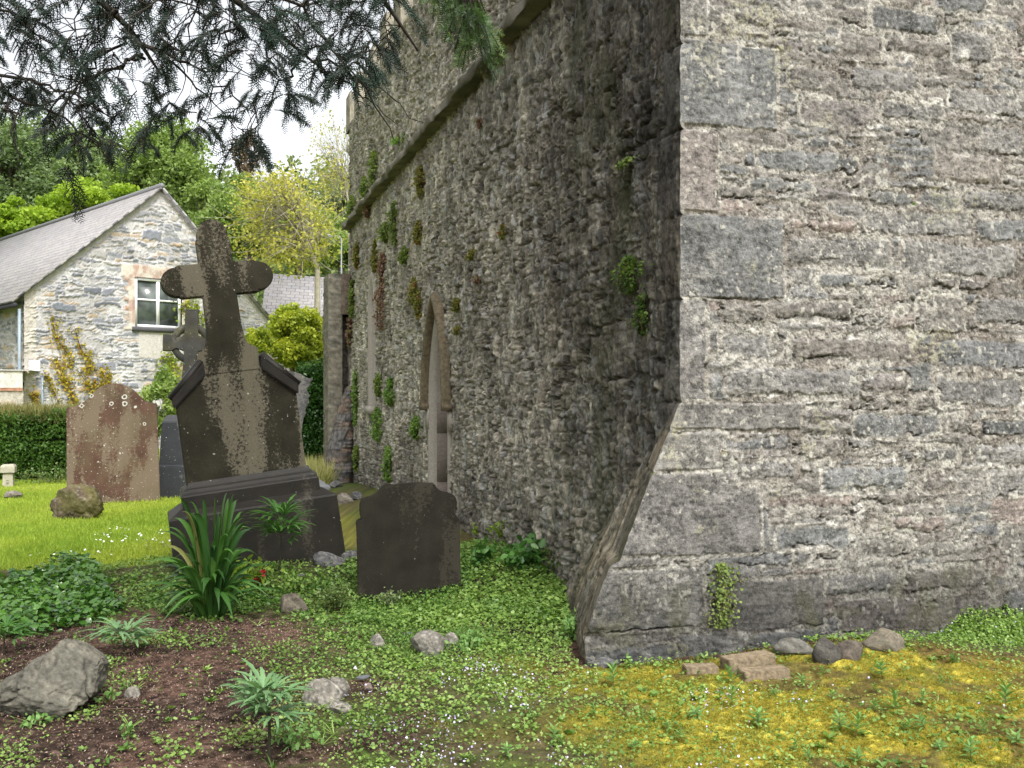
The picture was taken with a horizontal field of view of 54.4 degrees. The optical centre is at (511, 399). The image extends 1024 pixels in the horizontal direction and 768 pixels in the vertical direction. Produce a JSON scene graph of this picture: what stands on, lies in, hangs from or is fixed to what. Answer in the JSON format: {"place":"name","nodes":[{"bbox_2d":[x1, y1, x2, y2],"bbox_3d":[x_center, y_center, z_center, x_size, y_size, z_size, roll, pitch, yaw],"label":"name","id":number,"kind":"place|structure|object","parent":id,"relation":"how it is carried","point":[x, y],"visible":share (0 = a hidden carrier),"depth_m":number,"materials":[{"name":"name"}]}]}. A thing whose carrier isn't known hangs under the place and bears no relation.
{"place":"outdoors","nodes":[
{"label":"outdoors","id":0,"kind":"place"},
{"bbox_2d":[0,477,180,571],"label":"grass","id":1,"kind":"structure","parent":0,"point":[17,515],"depth_m":11.29,"materials":[{"name":"plant"}]},
{"bbox_2d":[231,220,347,300],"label":"hill","id":2,"kind":"structure","parent":0,"point":[323,273],"depth_m":94.65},
{"bbox_2d":[18,152,348,304],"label":"woodland","id":3,"kind":"object","parent":2,"relation":"on","point":[225,178],"visible":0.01,"depth_m":108.73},
{"bbox_2d":[305,453,343,484],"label":"dry grass","id":4,"kind":"structure","parent":0,"point":[325,475],"depth_m":17.06,"materials":[{"name":"plant"}]},
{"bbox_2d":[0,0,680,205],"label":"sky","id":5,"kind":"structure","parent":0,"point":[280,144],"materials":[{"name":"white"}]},
{"bbox_2d":[0,449,1023,767],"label":"ground","id":6,"kind":"structure","parent":0,"point":[348,513],"depth_m":4.84,"materials":[{"name":"plant"}]},
{"bbox_2d":[0,464,16,486],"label":"stone post","id":7,"kind":"object","parent":6,"relation":"on","point":[8,471],"visible":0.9,"depth_m":17.24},
{"bbox_2d":[0,370,24,405],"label":"outbuilding","id":8,"kind":"structure","parent":6,"relation":"on","point":[11,387],"depth_m":27.08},
{"bbox_2d":[0,614,44,653],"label":"hellebore","id":9,"kind":"object","parent":6,"relation":"on","point":[17,629],"visible":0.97,"depth_m":5.82,"materials":[{"name":"green plant"}]},
{"bbox_2d":[1,711,57,728],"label":"leafy weed","id":10,"kind":"object","parent":6,"relation":"on","point":[36,720],"visible":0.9,"depth_m":4.55,"materials":[{"name":"green plant"}]},
{"bbox_2d":[0,195,61,397],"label":"maple tree","id":11,"kind":"object","parent":6,"relation":"on","point":[13,219],"visible":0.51,"depth_m":41.90,"materials":[{"name":"green plant"}]},
{"bbox_2d":[2,458,66,484],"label":"plant","id":12,"kind":"object","parent":6,"relation":"on","point":[49,476],"visible":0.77,"depth_m":17.83,"materials":[{"name":"green plant"}]},
{"bbox_2d":[0,400,79,479],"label":"hedge","id":13,"kind":"object","parent":6,"relation":"on","point":[34,435],"visible":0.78,"depth_m":18.61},
{"bbox_2d":[0,101,98,209],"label":"broadleaf tree","id":14,"kind":"object","parent":6,"relation":"on","point":[40,178],"visible":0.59,"depth_m":48.62,"materials":[{"name":"green plant"}]},
{"bbox_2d":[0,638,108,719],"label":"boulder","id":15,"kind":"object","parent":6,"relation":"on","point":[61,678],"visible":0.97,"depth_m":4.69,"materials":[{"name":"stone"}]},
{"bbox_2d":[0,551,127,638],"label":"ivy","id":16,"kind":"object","parent":6,"relation":"on","point":[40,603],"visible":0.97,"depth_m":7.11,"materials":[{"name":"green plant"}]},
{"bbox_2d":[18,118,122,197],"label":"broadleaf tree","id":17,"kind":"object","parent":6,"relation":"on","point":[97,160],"visible":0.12,"depth_m":52.03,"materials":[{"name":"green plant"}]},
{"bbox_2d":[50,483,103,519],"bbox_3d":[-5.505,1.320,12.587,0.700,0.531,0.418,0,0,0],"label":"rock","id":18,"kind":"object","parent":6,"relation":"on","point":[78,501],"visible":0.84,"depth_m":12.46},
{"bbox_2d":[34,175,140,217],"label":"maple tree","id":19,"kind":"object","parent":6,"relation":"on","point":[55,199],"visible":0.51,"depth_m":43.01,"materials":[{"name":"green plant"}]},
{"bbox_2d":[93,686,123,703],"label":"leafy weed","id":20,"kind":"object","parent":6,"relation":"on","point":[108,695],"visible":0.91,"depth_m":4.93,"materials":[{"name":"green plant"}]},
{"bbox_2d":[66,383,160,502],"bbox_3d":[-5.856,0.679,14.664,1.285,1.850,0.144,0,0,-17],"label":"headstone","id":21,"kind":"object","parent":6,"relation":"on","point":[112,442],"visible":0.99,"depth_m":14.61,"materials":[{"name":"red stone"}]},
{"bbox_2d":[76,614,164,654],"bbox_3d":[-2.284,1.405,5.851,0.488,0.235,0.442,0,0,-34],"label":"hellebore","id":22,"kind":"object","parent":6,"relation":"on","point":[117,628],"visible":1,"depth_m":5.85,"materials":[{"name":"green plant"}]},
{"bbox_2d":[119,721,134,739],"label":"leafy weed","id":23,"kind":"object","parent":6,"relation":"on","point":[128,730],"visible":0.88,"depth_m":4.41,"materials":[{"name":"green plant"}]},
{"bbox_2d":[124,686,139,699],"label":"rock","id":24,"kind":"object","parent":6,"relation":"on","point":[131,691],"visible":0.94,"depth_m":5.01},
{"bbox_2d":[0,183,289,448],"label":"house","id":25,"kind":"structure","parent":6,"relation":"on","point":[95,276],"depth_m":30.00,"materials":[{"name":"stone"}]},
{"bbox_2d":[25,367,65,406],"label":"wall creeper","id":26,"kind":"object","parent":25,"relation":"attached to","point":[48,379],"depth_m":28.36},
{"bbox_2d":[46,312,79,406],"bbox_3d":[-12.891,-1.105,28.690,0.175,2.927,1.041,0,0,45],"label":"wall creeper","id":27,"kind":"object","parent":25,"relation":"attached to","point":[67,379],"depth_m":28.68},
{"bbox_2d":[67,324,113,393],"bbox_3d":[-12.348,-1.177,29.228,1.364,2.029,0.175,0,0,-45],"label":"wall creeper","id":28,"kind":"object","parent":25,"relation":"attached to","point":[89,366],"depth_m":29.18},
{"bbox_2d":[132,277,184,332],"bbox_3d":[-10.944,-2.918,30.790,1.692,1.646,0.260,0,0,-45],"label":"window frame","id":29,"kind":"structure","parent":25,"relation":"in","point":[153,308],"depth_m":30.73,"materials":[{"name":"white wood"}]},
{"bbox_2d":[153,299,205,380],"bbox_3d":[-10.291,-1.659,31.255,2.199,3.838,0.196,0,0,-45],"label":"wall creeper","id":30,"kind":"object","parent":25,"relation":"attached to","point":[168,363],"depth_m":31.09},
{"bbox_2d":[137,364,178,437],"bbox_3d":[-7.367,0.467,21.032,0.938,2.466,0.887,0,0,0],"label":"willow shrub","id":31,"kind":"object","parent":6,"relation":"on","point":[162,387],"visible":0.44,"depth_m":20.79,"materials":[{"name":"green plant"}]},
{"bbox_2d":[96,114,221,213],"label":"broadleaf tree","id":32,"kind":"object","parent":6,"relation":"on","point":[172,172],"visible":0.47,"depth_m":45.72,"materials":[{"name":"green plant"}]},
{"bbox_2d":[159,309,205,497],"bbox_3d":[-5.064,0.114,15.657,0.920,3.060,0.720,1,0,-17],"label":"celtic cross","id":33,"kind":"object","parent":6,"relation":"on","point":[190,342],"visible":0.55,"depth_m":15.33,"materials":[{"name":"grey stone"}]},
{"bbox_2d":[137,493,292,626],"bbox_3d":[-2.070,1.087,6.884,1.016,0.879,1.046,0,0,16],"label":"strap leaf plant","id":34,"kind":"object","parent":6,"relation":"on","point":[207,571],"visible":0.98,"depth_m":6.80,"materials":[{"name":"green plant"}]},
{"bbox_2d":[179,177,252,246],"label":"broadleaf tree","id":35,"kind":"object","parent":6,"relation":"on","point":[217,200],"visible":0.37,"depth_m":44.40,"materials":[{"name":"green plant"}]},
{"bbox_2d":[228,126,262,259],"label":"conifer tree","id":36,"kind":"object","parent":6,"relation":"on","point":[243,159],"visible":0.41,"depth_m":61.64,"materials":[{"name":"green plant"}]},
{"bbox_2d":[220,670,276,720],"bbox_3d":[-1.226,1.422,4.673,0.275,0.243,0.285,0,0,27],"label":"hellebore","id":37,"kind":"object","parent":6,"relation":"on","point":[240,689],"visible":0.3,"depth_m":4.69,"materials":[{"name":"green plant"}]},
{"bbox_2d":[0,617,499,767],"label":"leaf litter","id":38,"kind":"object","parent":6,"relation":"on","point":[164,684],"visible":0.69,"depth_m":4.97,"materials":[{"name":"brown plant"}]},
{"bbox_2d":[160,219,344,573],"bbox_3d":[-2.394,0.139,8.760,1.440,3.401,0.720,-8,3,-20],"label":"cross monument","id":39,"kind":"object","parent":6,"relation":"on","point":[232,396],"visible":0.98,"depth_m":8.54,"materials":[{"name":"black stone"}]},
{"bbox_2d":[224,172,281,295],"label":"broadleaf tree","id":40,"kind":"object","parent":6,"relation":"on","point":[239,180],"visible":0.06,"depth_m":47.55,"materials":[{"name":"green plant"}]},
{"bbox_2d":[0,0,509,222],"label":"yew tree","id":41,"kind":"object","parent":6,"relation":"on","point":[471,13],"visible":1,"depth_m":5.52,"materials":[{"name":"green plant"}]},
{"bbox_2d":[229,554,284,596],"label":"bushy plant","id":42,"kind":"object","parent":6,"relation":"on","point":[250,572],"visible":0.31,"depth_m":7.63,"materials":[{"name":"green plant"}]},
{"bbox_2d":[244,326,274,354],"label":"yellow bush","id":43,"kind":"object","parent":6,"relation":"on","point":[262,339],"visible":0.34,"depth_m":20.80,"materials":[{"name":"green plant"}]},
{"bbox_2d":[225,658,317,765],"bbox_3d":[-1.002,1.326,4.136,0.366,0.435,0.396,0,0,-17],"label":"hellebore","id":44,"kind":"object","parent":6,"relation":"on","point":[261,685],"visible":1,"depth_m":4.14,"materials":[{"name":"green plant"}]},
{"bbox_2d":[201,149,347,331],"bbox_3d":[-6.985,-3.043,29.879,4.765,9.486,5.119,0,0,0],"label":"golden tree","id":45,"kind":"object","parent":6,"relation":"on","point":[298,220],"visible":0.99,"depth_m":29.74,"materials":[{"name":"plant"}]},
{"bbox_2d":[245,494,314,580],"bbox_3d":[-1.830,1.131,7.925,0.570,0.725,0.511,0,0,0],"label":"hellebore","id":46,"kind":"object","parent":6,"relation":"on","point":[284,509],"visible":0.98,"depth_m":7.92,"materials":[{"name":"green plant"}]},
{"bbox_2d":[256,561,329,594],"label":"bushy plant","id":47,"kind":"object","parent":6,"relation":"on","point":[289,580],"visible":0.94,"depth_m":7.66,"materials":[{"name":"green plant"}]},
{"bbox_2d":[262,274,324,321],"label":"cottage","id":48,"kind":"structure","parent":6,"relation":"on","point":[288,293],"depth_m":37.85,"materials":[{"name":"stone"}]},
{"bbox_2d":[265,301,322,371],"bbox_3d":[-4.791,-0.255,22.052,1.564,3.910,1.668,0,0,-35],"label":"yellow bush","id":49,"kind":"object","parent":6,"relation":"on","point":[296,332],"visible":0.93,"depth_m":21.64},
{"bbox_2d":[280,593,307,613],"bbox_3d":[-1.548,1.454,7.062,0.194,0.166,0.165,0,0,-17],"label":"rock","id":50,"kind":"object","parent":6,"relation":"on","point":[290,602],"visible":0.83,"depth_m":7.01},
{"bbox_2d":[271,715,324,752],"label":"leafy weed","id":51,"kind":"object","parent":6,"relation":"on","point":[295,744],"visible":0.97,"depth_m":4.31,"materials":[{"name":"green plant"}]},
{"bbox_2d":[285,368,311,431],"bbox_3d":[-3.034,0.405,13.457,0.658,1.677,0.120,0,0,-14],"label":"headstone","id":52,"kind":"object","parent":6,"relation":"on","point":[303,396],"visible":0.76,"depth_m":13.45,"materials":[{"name":"grey stone"}]},
{"bbox_2d":[251,200,347,275],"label":"broadleaf tree","id":53,"kind":"object","parent":6,"relation":"on","point":[335,248],"visible":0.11,"depth_m":49.74,"materials":[{"name":"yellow plant"}]},
{"bbox_2d":[295,357,322,460],"bbox_3d":[-3.971,0.345,21.062,1.043,2.510,1.472,0,0,0],"label":"hedge","id":54,"kind":"object","parent":6,"relation":"on","point":[312,431],"visible":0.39,"depth_m":20.52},
{"bbox_2d":[292,99,349,272],"bbox_3d":[-4.903,-3.633,27.013,2.619,10.666,2.096,0,0,42],"label":"golden tree","id":55,"kind":"object","parent":6,"relation":"on","point":[341,169],"visible":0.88,"depth_m":26.83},
{"bbox_2d":[302,678,343,708],"bbox_3d":[-0.934,1.463,4.915,0.206,0.177,0.133,0,0,0],"label":"rock","id":56,"kind":"object","parent":6,"relation":"on","point":[326,691],"visible":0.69,"depth_m":4.89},
{"bbox_2d":[313,551,346,566],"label":"rock","id":57,"kind":"object","parent":6,"relation":"on","point":[321,558],"visible":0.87,"depth_m":8.45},
{"bbox_2d":[318,175,349,273],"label":"broadleaf tree","id":58,"kind":"object","parent":6,"relation":"on","point":[343,204],"visible":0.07,"depth_m":54.56,"materials":[{"name":"green plant"}]},
{"bbox_2d":[311,579,361,612],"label":"shrub","id":59,"kind":"object","parent":6,"relation":"on","point":[334,597],"visible":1,"depth_m":7.15,"materials":[{"name":"green plant"}]},
{"bbox_2d":[322,273,353,482],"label":"buttress","id":60,"kind":"structure","parent":6,"relation":"on","point":[338,441],"depth_m":18.01,"materials":[{"name":"stone"}]},
{"bbox_2d":[325,701,351,713],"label":"rock","id":61,"kind":"object","parent":6,"relation":"on","point":[336,706],"visible":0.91,"depth_m":4.79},
{"bbox_2d":[329,677,349,697],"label":"rock","id":62,"kind":"object","parent":6,"relation":"on","point":[342,683],"visible":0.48,"depth_m":4.99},
{"bbox_2d":[370,633,384,649],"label":"rock","id":63,"kind":"object","parent":6,"relation":"on","point":[377,639],"visible":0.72,"depth_m":5.92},
{"bbox_2d":[373,587,404,608],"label":"leafy weed","id":64,"kind":"object","parent":6,"relation":"on","point":[390,600],"visible":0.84,"depth_m":7.31,"materials":[{"name":"green plant"}]},
{"bbox_2d":[356,482,460,602],"bbox_3d":[-0.792,1.141,7.648,0.801,1.015,0.100,-1,0,-10],"label":"headstone","id":65,"kind":"object","parent":6,"relation":"on","point":[408,535],"visible":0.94,"depth_m":7.60,"materials":[{"name":"stone"}]},
{"bbox_2d":[411,630,444,657],"bbox_3d":[-0.495,1.440,5.814,0.203,0.197,0.141,0,0,13],"label":"rock","id":66,"kind":"object","parent":6,"relation":"on","point":[428,641],"visible":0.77,"depth_m":5.75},
{"bbox_2d":[443,621,492,654],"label":"leafy weed","id":67,"kind":"object","parent":6,"relation":"on","point":[465,639],"visible":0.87,"depth_m":5.93,"materials":[{"name":"green plant"}]},
{"bbox_2d":[471,534,496,565],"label":"leafy weed","id":68,"kind":"object","parent":6,"relation":"on","point":[484,551],"visible":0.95,"depth_m":8.07,"materials":[{"name":"green plant"}]},
{"bbox_2d":[0,538,1023,767],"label":"ground cover","id":69,"kind":"object","parent":6,"relation":"on","point":[404,615],"visible":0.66,"depth_m":5.63,"materials":[{"name":"green plant"}]},
{"bbox_2d":[497,530,547,571],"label":"leafy weed","id":70,"kind":"object","parent":6,"relation":"on","point":[518,555],"visible":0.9,"depth_m":7.76,"materials":[{"name":"green plant"}]},
{"bbox_2d":[540,547,559,568],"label":"leafy weed","id":71,"kind":"object","parent":6,"relation":"on","point":[545,557],"visible":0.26,"depth_m":7.71,"materials":[{"name":"green plant"}]},
{"bbox_2d":[556,607,589,640],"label":"leafy weed","id":72,"kind":"object","parent":6,"relation":"on","point":[570,623],"visible":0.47,"depth_m":6.17,"materials":[{"name":"green plant"}]},
{"bbox_2d":[585,657,616,668],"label":"rock","id":73,"kind":"object","parent":6,"relation":"on","point":[602,662],"visible":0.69,"depth_m":5.49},
{"bbox_2d":[341,657,1004,767],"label":"creeping flowers","id":74,"kind":"object","parent":6,"relation":"on","point":[406,737],"visible":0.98,"depth_m":4.66,"materials":[{"name":"white plant"}]},
{"bbox_2d":[341,0,1023,663],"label":"church","id":75,"kind":"structure","parent":6,"relation":"on","point":[827,352],"depth_m":6.22,"materials":[{"name":"stone"}]},
{"bbox_2d":[345,315,352,347],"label":"wall plant","id":76,"kind":"object","parent":75,"relation":"attached to","point":[348,331],"depth_m":17.94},
{"bbox_2d":[345,279,354,318],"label":"wall plant","id":77,"kind":"object","parent":75,"relation":"attached to","point":[350,293],"depth_m":17.70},
{"bbox_2d":[350,369,358,426],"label":"wall plant","id":78,"kind":"object","parent":75,"relation":"attached to","point":[354,394],"depth_m":17.29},
{"bbox_2d":[351,444,358,472],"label":"wall plant","id":79,"kind":"object","parent":75,"relation":"attached to","point":[355,456],"depth_m":17.22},
{"bbox_2d":[351,241,358,269],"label":"wall plant","id":80,"kind":"object","parent":75,"relation":"attached to","point":[355,255],"depth_m":17.22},
{"bbox_2d":[355,176,367,199],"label":"wall plant","id":81,"kind":"object","parent":75,"relation":"attached to","point":[362,188],"depth_m":16.28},
{"bbox_2d":[364,272,376,413],"bbox_3d":[-2.115,-0.929,15.871,0.390,2.298,0.650,0,0,-17],"label":"lancet window","id":82,"kind":"structure","parent":75,"relation":"in","point":[372,366],"depth_m":16.02,"materials":[{"name":"stone"}]},
{"bbox_2d":[365,150,378,188],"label":"wall plant","id":83,"kind":"object","parent":75,"relation":"attached to","point":[372,162],"depth_m":15.48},
{"bbox_2d":[369,239,377,272],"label":"wall plant","id":84,"kind":"object","parent":75,"relation":"attached to","point":[373,257],"depth_m":15.41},
{"bbox_2d":[364,406,385,442],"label":"wall plant","id":85,"kind":"object","parent":75,"relation":"attached to","point":[375,428],"depth_m":15.10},
{"bbox_2d":[372,372,382,397],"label":"wall plant","id":86,"kind":"object","parent":75,"relation":"attached to","point":[377,385],"depth_m":15.01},
{"bbox_2d":[372,275,386,330],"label":"wall plant","id":87,"kind":"object","parent":75,"relation":"attached to","point":[380,289],"depth_m":14.81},
{"bbox_2d":[375,221,388,242],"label":"wall plant","id":88,"kind":"object","parent":75,"relation":"attached to","point":[382,232],"depth_m":14.52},
{"bbox_2d":[376,252,387,279],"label":"wall plant","id":89,"kind":"object","parent":75,"relation":"attached to","point":[380,262],"depth_m":14.73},
{"bbox_2d":[380,445,391,482],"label":"wall plant","id":90,"kind":"object","parent":75,"relation":"attached to","point":[387,467],"depth_m":14.28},
{"bbox_2d":[381,377,400,406],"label":"wall plant","id":91,"kind":"object","parent":75,"relation":"attached to","point":[388,391],"depth_m":14.12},
{"bbox_2d":[385,201,398,246],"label":"wall plant","id":92,"kind":"object","parent":75,"relation":"attached to","point":[392,224],"depth_m":13.90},
{"bbox_2d":[397,245,409,264],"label":"wall plant","id":93,"kind":"object","parent":75,"relation":"attached to","point":[402,256],"depth_m":13.16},
{"bbox_2d":[405,276,417,305],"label":"wall plant","id":94,"kind":"object","parent":75,"relation":"attached to","point":[412,287],"depth_m":12.52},
{"bbox_2d":[408,415,422,439],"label":"wall plant","id":95,"kind":"object","parent":75,"relation":"attached to","point":[414,423],"depth_m":12.48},
{"bbox_2d":[410,220,422,245],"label":"wall plant","id":96,"kind":"object","parent":75,"relation":"attached to","point":[416,234],"depth_m":12.31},
{"bbox_2d":[412,288,422,320],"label":"wall plant","id":97,"kind":"object","parent":75,"relation":"attached to","point":[416,307],"depth_m":12.32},
{"bbox_2d":[411,164,424,198],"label":"wall plant","id":98,"kind":"object","parent":75,"relation":"attached to","point":[419,172],"depth_m":12.23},
{"bbox_2d":[419,292,452,492],"bbox_3d":[-0.690,0.179,11.480,0.537,2.843,1.276,0,0,-17],"label":"doorway","id":99,"kind":"structure","parent":75,"relation":"in","point":[435,387],"depth_m":11.81,"materials":[{"name":"stone"}]},
{"bbox_2d":[609,254,652,295],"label":"wall plant","id":100,"kind":"object","parent":75,"relation":"attached to","point":[625,266],"depth_m":6.24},
{"bbox_2d":[626,292,650,335],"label":"wall plant","id":101,"kind":"object","parent":75,"relation":"attached to","point":[641,307],"depth_m":6.11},
{"bbox_2d":[703,562,747,628],"bbox_3d":[1.229,1.129,5.741,0.292,0.391,0.087,0,0,-18],"label":"wall plant","id":102,"kind":"object","parent":75,"relation":"attached to","point":[719,567],"depth_m":5.74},
{"bbox_2d":[682,663,718,674],"bbox_3d":[1.016,1.460,5.373,0.178,0.060,0.090,0,0,-6],"label":"brick","id":103,"kind":"object","parent":6,"relation":"on","point":[703,668],"visible":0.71,"depth_m":5.33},
{"bbox_2d":[430,636,1023,767],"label":"moss","id":104,"kind":"object","parent":6,"relation":"on","point":[798,712],"visible":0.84,"depth_m":4.65,"materials":[{"name":"plant"}]},
{"bbox_2d":[720,650,775,673],"bbox_3d":[1.292,1.440,5.462,0.285,0.085,0.110,-3,1,-17],"label":"brick","id":105,"kind":"object","parent":6,"relation":"on","point":[754,658],"visible":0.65,"depth_m":5.43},
{"bbox_2d":[746,705,772,725],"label":"seedling","id":106,"kind":"object","parent":6,"relation":"on","point":[758,717],"visible":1,"depth_m":4.51,"materials":[{"name":"green plant"}]},
{"bbox_2d":[736,664,789,682],"bbox_3d":[1.336,1.461,5.293,0.265,0.068,0.100,-1,0,-14],"label":"brick","id":107,"kind":"object","parent":6,"relation":"on","point":[778,672],"visible":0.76,"depth_m":5.26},
{"bbox_2d":[773,637,812,655],"bbox_3d":[1.590,1.409,5.640,0.206,0.121,0.164,0,0,-18],"label":"rock","id":108,"kind":"object","parent":6,"relation":"on","point":[793,645],"visible":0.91,"depth_m":5.61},
{"bbox_2d":[812,638,842,664],"bbox_3d":[1.732,1.400,5.473,0.172,0.190,0.118,0,0,0],"label":"rock","id":109,"kind":"object","parent":6,"relation":"on","point":[825,649],"visible":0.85,"depth_m":5.43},
{"bbox_2d":[836,640,862,660],"bbox_3d":[1.863,1.399,5.510,0.182,0.137,0.138,0,0,0],"label":"rock","id":110,"kind":"object","parent":6,"relation":"on","point":[851,649],"visible":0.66,"depth_m":5.48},
{"bbox_2d":[843,711,870,737],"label":"seedling","id":111,"kind":"object","parent":6,"relation":"on","point":[858,719],"visible":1,"depth_m":4.39,"materials":[{"name":"green plant"}]},
{"bbox_2d":[862,628,906,652],"bbox_3d":[2.109,1.370,5.631,0.231,0.155,0.175,0,0,-37],"label":"rock","id":112,"kind":"object","parent":6,"relation":"on","point":[882,639],"visible":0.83,"depth_m":5.58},
{"bbox_2d":[929,604,1023,645],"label":"creeping plant","id":113,"kind":"object","parent":6,"relation":"on","point":[972,631],"visible":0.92,"depth_m":6.21,"materials":[{"name":"green plant"}]},
{"bbox_2d":[995,678,1019,707],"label":"seedling","id":114,"kind":"object","parent":6,"relation":"on","point":[1004,688],"visible":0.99,"depth_m":4.74,"materials":[{"name":"green plant"}]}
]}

